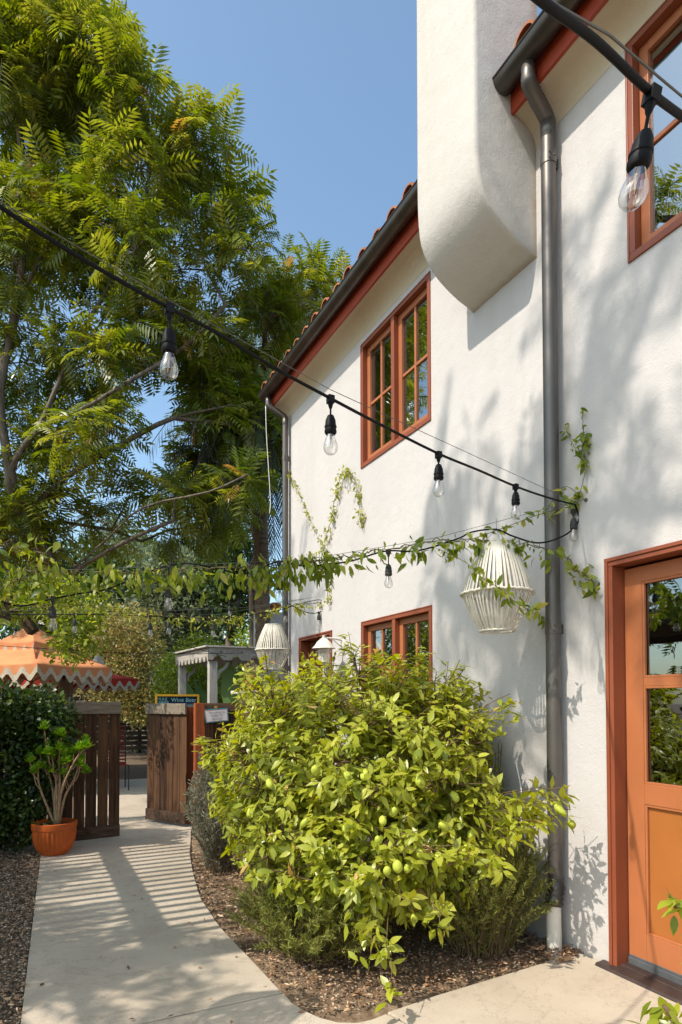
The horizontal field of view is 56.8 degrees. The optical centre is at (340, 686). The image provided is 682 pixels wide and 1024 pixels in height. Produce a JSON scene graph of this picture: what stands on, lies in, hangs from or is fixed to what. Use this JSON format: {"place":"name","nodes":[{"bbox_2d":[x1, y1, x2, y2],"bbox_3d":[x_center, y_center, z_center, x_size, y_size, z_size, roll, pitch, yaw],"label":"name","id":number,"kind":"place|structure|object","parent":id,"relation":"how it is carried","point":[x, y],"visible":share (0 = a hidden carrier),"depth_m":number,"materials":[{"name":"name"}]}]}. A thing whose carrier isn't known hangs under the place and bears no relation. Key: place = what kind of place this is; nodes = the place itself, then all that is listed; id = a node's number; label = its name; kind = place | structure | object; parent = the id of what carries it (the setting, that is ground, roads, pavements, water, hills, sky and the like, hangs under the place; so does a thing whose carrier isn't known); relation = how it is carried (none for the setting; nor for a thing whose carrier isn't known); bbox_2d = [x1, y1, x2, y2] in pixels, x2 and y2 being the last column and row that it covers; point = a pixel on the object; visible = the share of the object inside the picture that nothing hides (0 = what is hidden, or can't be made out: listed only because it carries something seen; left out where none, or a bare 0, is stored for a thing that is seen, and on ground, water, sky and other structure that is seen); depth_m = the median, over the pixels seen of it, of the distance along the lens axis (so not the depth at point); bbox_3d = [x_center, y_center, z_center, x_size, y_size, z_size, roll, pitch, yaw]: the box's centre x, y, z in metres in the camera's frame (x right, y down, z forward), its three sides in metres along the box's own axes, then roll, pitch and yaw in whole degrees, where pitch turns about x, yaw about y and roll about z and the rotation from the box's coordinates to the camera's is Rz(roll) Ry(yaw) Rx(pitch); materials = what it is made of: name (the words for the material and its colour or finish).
{"place":"outdoors","nodes":[
{"label":"outdoors","id":0,"kind":"place"},
{"bbox_2d":[0,841,40,1023],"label":"gravel strip","id":1,"kind":"object","parent":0,"point":[6,1006],"visible":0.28,"depth_m":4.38,"materials":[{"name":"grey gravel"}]},
{"bbox_2d":[0,595,38,634],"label":"wooden pergola","id":2,"kind":"object","parent":1,"relation":"on","point":[29,626],"visible":0.63,"depth_m":8.23,"materials":[{"name":"brown wood"}]},
{"bbox_2d":[0,524,73,623],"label":"climbing vine","id":3,"kind":"object","parent":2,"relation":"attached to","point":[21,549],"visible":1,"depth_m":3.63,"materials":[{"name":"green plant"}]},
{"bbox_2d":[0,569,113,671],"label":"sprawling vine","id":4,"kind":"object","parent":2,"relation":"on","point":[62,626],"visible":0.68,"depth_m":7.83,"materials":[{"name":"green plant"}]},
{"bbox_2d":[0,590,257,656],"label":"string light","id":5,"kind":"object","parent":4,"relation":"hanging from","point":[229,610],"visible":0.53,"depth_m":9.08,"materials":[{"name":"black plastic"}]},
{"bbox_2d":[0,549,339,609],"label":"climbing vine","id":6,"kind":"object","parent":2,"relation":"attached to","point":[148,580],"visible":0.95,"depth_m":3.80,"materials":[{"name":"green plant"}]},
{"bbox_2d":[0,711,53,849],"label":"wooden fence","id":7,"kind":"object","parent":1,"relation":"on","point":[13,836],"visible":0.12,"depth_m":6.76,"materials":[{"name":"brown wood"}]},
{"bbox_2d":[0,677,83,851],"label":"ivy hedge","id":8,"kind":"object","parent":1,"relation":"on","point":[15,708],"visible":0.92,"depth_m":6.54,"materials":[{"name":"green plant"}]},
{"bbox_2d":[3,745,146,836],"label":"courtyard","id":9,"kind":"structure","parent":0,"point":[136,762],"depth_m":15.77,"materials":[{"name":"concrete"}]},
{"bbox_2d":[0,681,36,694],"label":"patio umbrella","id":10,"kind":"object","parent":9,"relation":"on","point":[27,686],"visible":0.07,"depth_m":12.92,"materials":[{"name":"red fabric"}]},
{"bbox_2d":[0,629,111,701],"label":"patio umbrella","id":11,"kind":"object","parent":9,"relation":"on","point":[19,664],"visible":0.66,"depth_m":10.43,"materials":[{"name":"orange fabric"}]},
{"bbox_2d":[0,535,135,706],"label":"dark tree","id":12,"kind":"object","parent":9,"relation":"on","point":[67,567],"visible":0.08,"depth_m":19.15,"materials":[{"name":"green plant"}]},
{"bbox_2d":[2,672,138,704],"bbox_3d":[-6.243,0.518,13.861,3.295,2.880,3.481,1,-2,-26],"label":"patio umbrella","id":13,"kind":"object","parent":9,"relation":"on","point":[123,683],"visible":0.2,"depth_m":13.57,"materials":[{"name":"red fabric"}]},
{"bbox_2d":[93,653,103,664],"bbox_3d":[-5.204,-0.527,13.501,0.292,0.447,0.289,1,-2,-26],"label":"wicker lantern","id":14,"kind":"object","parent":13,"relation":"hanging from","point":[98,659],"visible":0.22,"depth_m":13.45,"materials":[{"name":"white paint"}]},
{"bbox_2d":[72,599,167,730],"bbox_3d":[-6.266,-0.202,17.529,2.910,4.539,3.887,1,-2,-26],"label":"dry shrub","id":15,"kind":"object","parent":9,"relation":"on","point":[133,661],"visible":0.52,"depth_m":16.80,"materials":[{"name":"green plant"}]},
{"bbox_2d":[0,687,242,753],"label":"slat fence","id":16,"kind":"object","parent":9,"relation":"on","point":[139,738],"visible":0.09,"depth_m":19.12,"materials":[{"name":"brown wood"}]},
{"bbox_2d":[75,695,147,753],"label":"fence ivy","id":17,"kind":"object","parent":16,"relation":"attached to","point":[120,730],"visible":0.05,"depth_m":19.70,"materials":[{"name":"green plant"}]},
{"bbox_2d":[0,0,286,701],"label":"shade tree","id":18,"kind":"object","parent":9,"relation":"on","point":[77,74],"visible":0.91,"depth_m":10.84,"materials":[{"name":"green plant"}]},
{"bbox_2d":[108,533,247,678],"bbox_3d":[-6.509,-2.048,24.453,5.542,8.583,8.464,1,-2,-26],"label":"oak tree","id":19,"kind":"object","parent":9,"relation":"on","point":[158,601],"visible":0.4,"depth_m":22.36,"materials":[{"name":"green plant"}]},
{"bbox_2d":[150,628,244,702],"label":"shrub","id":20,"kind":"object","parent":9,"relation":"on","point":[199,676],"visible":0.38,"depth_m":14.96,"materials":[{"name":"green plant"}]},
{"bbox_2d":[176,660,238,702],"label":"broad leaf plant","id":21,"kind":"object","parent":9,"relation":"on","point":[227,680],"visible":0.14,"depth_m":11.26,"materials":[{"name":"green plant"}]},
{"bbox_2d":[149,391,281,665],"bbox_3d":[-1.582,-2.274,13.528,4.255,8.460,4.668,0,-2,15],"label":"palm tree","id":22,"kind":"object","parent":9,"relation":"on","point":[262,543],"visible":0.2,"depth_m":13.11,"materials":[{"name":"green plant"}]},
{"bbox_2d":[195,516,253,645],"bbox_3d":[-3.475,-1.989,19.907,2.372,8.222,3.557,0,-1,-3],"label":"dark tree","id":23,"kind":"object","parent":9,"relation":"on","point":[237,595],"visible":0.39,"depth_m":19.29,"materials":[{"name":"green plant"}]},
{"bbox_2d":[174,645,281,702],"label":"garden pavilion","id":24,"kind":"structure","parent":9,"relation":"on","point":[192,657],"depth_m":10.75,"materials":[{"name":"white wood"}]},
{"bbox_2d":[228,610,270,689],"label":"shrub","id":25,"kind":"object","parent":9,"relation":"on","point":[241,638],"visible":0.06,"depth_m":17.98,"materials":[{"name":"green plant"}]},
{"bbox_2d":[254,602,281,702],"bbox_3d":[-1.672,-0.029,15.233,0.750,3.950,0.500,1,-2,-26],"label":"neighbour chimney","id":26,"kind":"object","parent":9,"relation":"on","point":[278,617],"visible":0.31,"depth_m":15.08,"materials":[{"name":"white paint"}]},
{"bbox_2d":[218,232,350,699],"bbox_3d":[-0.961,-3.682,14.514,3.212,11.326,5.683,0,-1,2],"label":"shade tree","id":27,"kind":"object","parent":9,"relation":"on","point":[281,316],"visible":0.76,"depth_m":12.75,"materials":[{"name":"green plant"}]},
{"bbox_3d":[-1.462,0.935,9.576,0.340,1.730,0.340,1,-2,-26],"label":"plant stand","id":28,"kind":"object","parent":9,"relation":"on","visible":0},
{"bbox_2d":[244,676,256,690],"bbox_3d":[-1.407,-0.027,9.901,0.238,0.270,0.238,1,-2,-26],"label":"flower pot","id":29,"kind":"object","parent":28,"relation":"on","point":[249,684],"visible":0.13,"depth_m":9.81,"materials":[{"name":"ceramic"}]},
{"bbox_2d":[243,660,259,675],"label":"potted plant","id":30,"kind":"object","parent":29,"relation":"in","point":[256,666],"visible":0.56,"depth_m":9.89,"materials":[{"name":"green plant"}]},
{"bbox_2d":[0,0,541,648],"label":"sky","id":31,"kind":"structure","parent":0,"point":[328,87],"materials":[{"name":"blue"}]},
{"bbox_2d":[21,778,681,1023],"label":"path","id":32,"kind":"structure","parent":0,"point":[76,971],"depth_m":3.67,"materials":[{"name":"concrete"}]},
{"bbox_2d":[31,818,77,855],"bbox_3d":[-2.951,1.558,6.500,0.439,0.330,0.439,1,-2,-26],"label":"flower pot","id":33,"kind":"object","parent":32,"relation":"on","point":[49,839],"visible":0.94,"depth_m":6.35,"materials":[{"name":"orange ceramic"}]},
{"bbox_2d":[22,719,94,824],"bbox_3d":[-2.929,0.893,6.524,0.700,1.111,0.538,1,-2,-26],"label":"potted succulent","id":34,"kind":"object","parent":33,"relation":"in","point":[64,753],"visible":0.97,"depth_m":6.49,"materials":[{"name":"green plant"}]},
{"bbox_2d":[108,723,128,789],"bbox_3d":[-4.109,1.288,11.383,0.482,1.215,0.628,1,-2,-26],"label":"patio chair","id":35,"kind":"object","parent":32,"relation":"on","point":[123,764],"visible":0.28,"depth_m":11.61,"materials":[{"name":"metal"}]},
{"bbox_2d":[40,831,296,1021],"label":"fallen leaves","id":36,"kind":"object","parent":32,"relation":"on","point":[128,967],"visible":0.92,"depth_m":3.83,"materials":[{"name":"brown plant"}]},
{"bbox_2d":[186,707,193,824],"bbox_3d":[-1.905,0.999,7.975,0.088,1.480,0.030,1,-2,-26],"label":"wooden board","id":37,"kind":"object","parent":32,"relation":"on","point":[190,741],"visible":0.6,"depth_m":7.97,"materials":[{"name":"brown wood"}]},
{"bbox_2d":[193,703,204,820],"bbox_3d":[-1.768,0.984,7.859,0.119,1.545,0.100,1,-2,-26],"label":"gate post","id":38,"kind":"object","parent":32,"relation":"on","point":[199,720],"visible":0.49,"depth_m":7.83,"materials":[{"name":"brown wood"}]},
{"bbox_2d":[145,704,187,824],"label":"wooden gate","id":39,"kind":"structure","parent":38,"relation":"attached to","point":[167,740],"depth_m":8.08,"materials":[{"name":"wood"}]},
{"bbox_2d":[155,694,198,706],"bbox_3d":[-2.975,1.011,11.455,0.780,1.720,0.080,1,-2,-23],"label":"sign","id":40,"kind":"object","parent":39,"relation":"attached to","point":[189,700],"visible":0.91,"depth_m":11.45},
{"bbox_2d":[621,889,681,1023],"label":"citrus shrub","id":41,"kind":"object","parent":32,"relation":"on","point":[669,1010],"visible":1,"depth_m":1.98,"materials":[{"name":"green plant"}]},
{"bbox_2d":[190,831,583,1022],"bbox_3d":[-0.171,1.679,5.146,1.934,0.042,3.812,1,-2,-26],"label":"mulch","id":42,"kind":"object","parent":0,"point":[357,992],"visible":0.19,"depth_m":3.75,"materials":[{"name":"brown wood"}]},
{"bbox_2d":[181,746,240,873],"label":"silver shrub","id":43,"kind":"object","parent":42,"relation":"on","point":[212,842],"visible":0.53,"depth_m":5.77,"materials":[{"name":"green plant"}]},
{"bbox_2d":[222,862,392,967],"bbox_3d":[-0.266,1.362,3.982,0.871,0.644,1.646,1,-2,-26],"label":"rosemary bush","id":44,"kind":"object","parent":42,"relation":"on","point":[276,919],"visible":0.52,"depth_m":3.67,"materials":[{"name":"green plant"}]},
{"bbox_2d":[191,632,579,1013],"bbox_3d":[0.029,0.688,4.648,2.063,2.164,3.178,1,-2,-26],"label":"lemon bush","id":45,"kind":"object","parent":42,"relation":"on","point":[377,789],"visible":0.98,"depth_m":3.74,"materials":[{"name":"green plant"}]},
{"bbox_2d":[414,808,558,958],"bbox_3d":[0.879,1.180,3.957,1.074,0.975,0.773,1,-2,-26],"label":"rosemary bush","id":46,"kind":"object","parent":42,"relation":"on","point":[495,911],"visible":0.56,"depth_m":3.83,"materials":[{"name":"green plant"}]},
{"bbox_2d":[478,730,518,895],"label":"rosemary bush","id":47,"kind":"object","parent":42,"relation":"on","point":[495,759],"visible":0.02,"depth_m":4.38,"materials":[{"name":"green plant"}]},
{"bbox_2d":[530,943,580,962],"bbox_3d":[1.346,1.633,3.879,0.323,0.052,0.313,1,-2,-26],"label":"leaf pile","id":48,"kind":"object","parent":42,"relation":"on","point":[565,958],"visible":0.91,"depth_m":3.87,"materials":[{"name":"brown plant"}]},
{"bbox_2d":[530,0,681,211],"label":"string light","id":49,"kind":"object","parent":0,"point":[640,157],"visible":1,"depth_m":1.01,"materials":[{"name":"black rubber"}]},
{"label":"ground","id":50,"kind":"structure","parent":0,"visible":0},
{"bbox_2d":[70,512,153,619],"bbox_3d":[-11.840,-3.826,33.144,5.064,12.601,9.134,1,-2,-26],"label":"oak tree","id":51,"kind":"object","parent":50,"relation":"on","point":[109,533],"visible":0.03,"depth_m":32.30,"materials":[{"name":"green plant"}]},
{"bbox_2d":[0,626,248,676],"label":"woodland","id":52,"kind":"object","parent":50,"relation":"on","point":[7,635],"depth_m":45.03,"materials":[{"name":"green plant"}]},
{"bbox_2d":[23,678,242,741],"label":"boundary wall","id":53,"kind":"structure","parent":50,"relation":"on","point":[123,706],"depth_m":25.78,"materials":[{"name":"concrete"}]},
{"bbox_2d":[205,703,279,788],"bbox_3d":[-1.212,0.970,8.123,1.108,1.505,0.058,1,-2,-26],"label":"wooden fence","id":54,"kind":"object","parent":50,"relation":"on","point":[210,730],"visible":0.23,"depth_m":7.97,"materials":[{"name":"brown wood"}]},
{"bbox_2d":[204,706,228,722],"bbox_3d":[-1.562,0.355,7.918,0.317,0.214,0.011,1,-2,-26],"label":"sign","id":55,"kind":"object","parent":54,"relation":"attached to","point":[216,715],"visible":1,"depth_m":7.92,"materials":[{"name":"grey paper"}]},
{"bbox_2d":[257,0,681,1004],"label":"house","id":56,"kind":"structure","parent":50,"relation":"on","point":[507,294],"depth_m":4.12,"materials":[{"name":"white paint"}]},
{"bbox_2d":[1,597,320,637],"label":"string light","id":57,"kind":"object","parent":56,"relation":"hanging from","point":[74,623],"visible":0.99,"depth_m":6.82,"materials":[{"name":"black plastic"}]},
{"bbox_2d":[32,599,323,630],"bbox_3d":[-1.623,-0.814,6.887,3.151,0.424,0.208,1,-2,-22],"label":"climbing vine","id":58,"kind":"object","parent":57,"relation":"hanging from","point":[298,610],"visible":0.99,"depth_m":6.82,"materials":[{"name":"green plant"}]},
{"bbox_2d":[265,406,270,513],"bbox_3d":[-1.009,-3.132,8.735,0.084,1.498,0.010,1,-2,-26],"label":"cable","id":59,"kind":"object","parent":56,"relation":"attached to","point":[268,461],"visible":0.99,"depth_m":8.73,"materials":[{"name":"white paint"}]},
{"bbox_2d":[255,618,291,669],"bbox_3d":[-0.828,-0.555,7.702,0.454,0.699,0.451,1,-2,-26],"label":"wicker lantern","id":60,"kind":"object","parent":56,"relation":"hanging from","point":[271,633],"visible":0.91,"depth_m":7.59,"materials":[{"name":"white wicker"}]},
{"bbox_2d":[311,642,329,744],"bbox_3d":[-0.017,0.583,7.855,0.721,2.300,0.333,0,-1,-3],"label":"door","id":61,"kind":"structure","parent":56,"relation":"in","point":[312,643],"depth_m":7.99,"materials":[{"name":"orange paint"}]},
{"bbox_2d":[286,465,365,604],"bbox_3d":[-0.237,-1.914,7.426,0.202,1.986,2.171,1,-2,-26],"label":"climbing vine","id":62,"kind":"object","parent":56,"relation":"attached to","point":[348,473],"visible":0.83,"depth_m":7.03,"materials":[{"name":"green plant"}]},
{"bbox_2d":[312,635,344,664],"bbox_3d":[-0.135,-0.385,6.818,0.368,0.327,0.256,1,-2,-26],"label":"wall lamp","id":63,"kind":"object","parent":56,"relation":"attached to","point":[323,645],"visible":0.8,"depth_m":6.74,"materials":[{"name":"beige metal"}]},
{"bbox_2d":[360,271,430,468],"bbox_3d":[0.547,-2.926,6.045,0.142,1.304,1.274,1,-2,-26],"label":"window","id":64,"kind":"structure","parent":56,"relation":"in","point":[393,325],"depth_m":6.00,"materials":[{"name":"orange paint"}]},
{"bbox_2d":[361,605,432,756],"bbox_3d":[0.551,-0.027,5.970,0.142,1.304,1.274,1,-2,-26],"label":"window","id":65,"kind":"structure","parent":56,"relation":"in","point":[398,622],"depth_m":5.93,"materials":[{"name":"orange paint"}]},
{"bbox_2d":[515,762,528,846],"bbox_3d":[1.188,0.781,4.148,0.033,0.552,0.094,1,-2,-38],"label":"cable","id":66,"kind":"object","parent":56,"relation":"attached to","point":[520,785],"visible":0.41,"depth_m":4.17,"materials":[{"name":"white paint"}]},
{"bbox_2d":[552,407,591,501],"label":"climbing vine","id":67,"kind":"object","parent":56,"relation":"attached to","point":[582,464],"visible":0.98,"depth_m":3.89,"materials":[{"name":"green plant"}]},
{"bbox_2d":[624,557,681,985],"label":"door","id":68,"kind":"structure","parent":56,"relation":"in","point":[653,592],"depth_m":3.58,"materials":[{"name":"orange paint"}]},
{"bbox_2d":[625,0,681,263],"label":"window","id":69,"kind":"structure","parent":56,"relation":"in","point":[658,42],"depth_m":3.55,"materials":[{"name":"orange paint"}]},
{"bbox_3d":[1.484,-1.151,3.922,0.047,0.024,0.084,1,-2,-26],"label":"wall hook","id":70,"kind":"object","parent":56,"relation":"attached to","visible":0},
{"bbox_2d":[0,201,576,516],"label":"string light","id":71,"kind":"object","parent":70,"relation":"hanging from","point":[169,346],"visible":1,"depth_m":2.00,"materials":[{"name":"black rubber"}]},
{"bbox_2d":[0,500,578,624],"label":"string light","id":72,"kind":"object","parent":70,"relation":"hanging from","point":[574,522],"visible":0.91,"depth_m":3.85,"materials":[{"name":"black plastic"}]},
{"bbox_2d":[307,495,599,629],"bbox_3d":[0.680,-0.791,3.826,1.727,0.862,0.671,0,-2,-17],"label":"climbing vine","id":73,"kind":"object","parent":72,"relation":"hanging from","point":[518,550],"visible":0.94,"depth_m":3.88,"materials":[{"name":"green plant"}]},
{"bbox_2d":[460,519,534,633],"bbox_3d":[0.987,-0.703,3.999,0.468,0.721,0.465,1,-2,-26],"label":"wicker lantern","id":74,"kind":"object","parent":73,"relation":"hanging from","point":[495,551],"visible":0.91,"depth_m":3.88,"materials":[{"name":"white wicker"}]},
{"bbox_3d":[-3.129,0.985,6.952,0.070,1.500,0.080,1,-2,-26],"label":"gate post","id":75,"kind":"object","parent":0,"visible":0},
{"bbox_2d":[61,702,120,840],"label":"wooden gate","id":76,"kind":"structure","parent":75,"relation":"attached to","point":[108,824],"depth_m":7.11,"materials":[{"name":"wood"}]}
]}

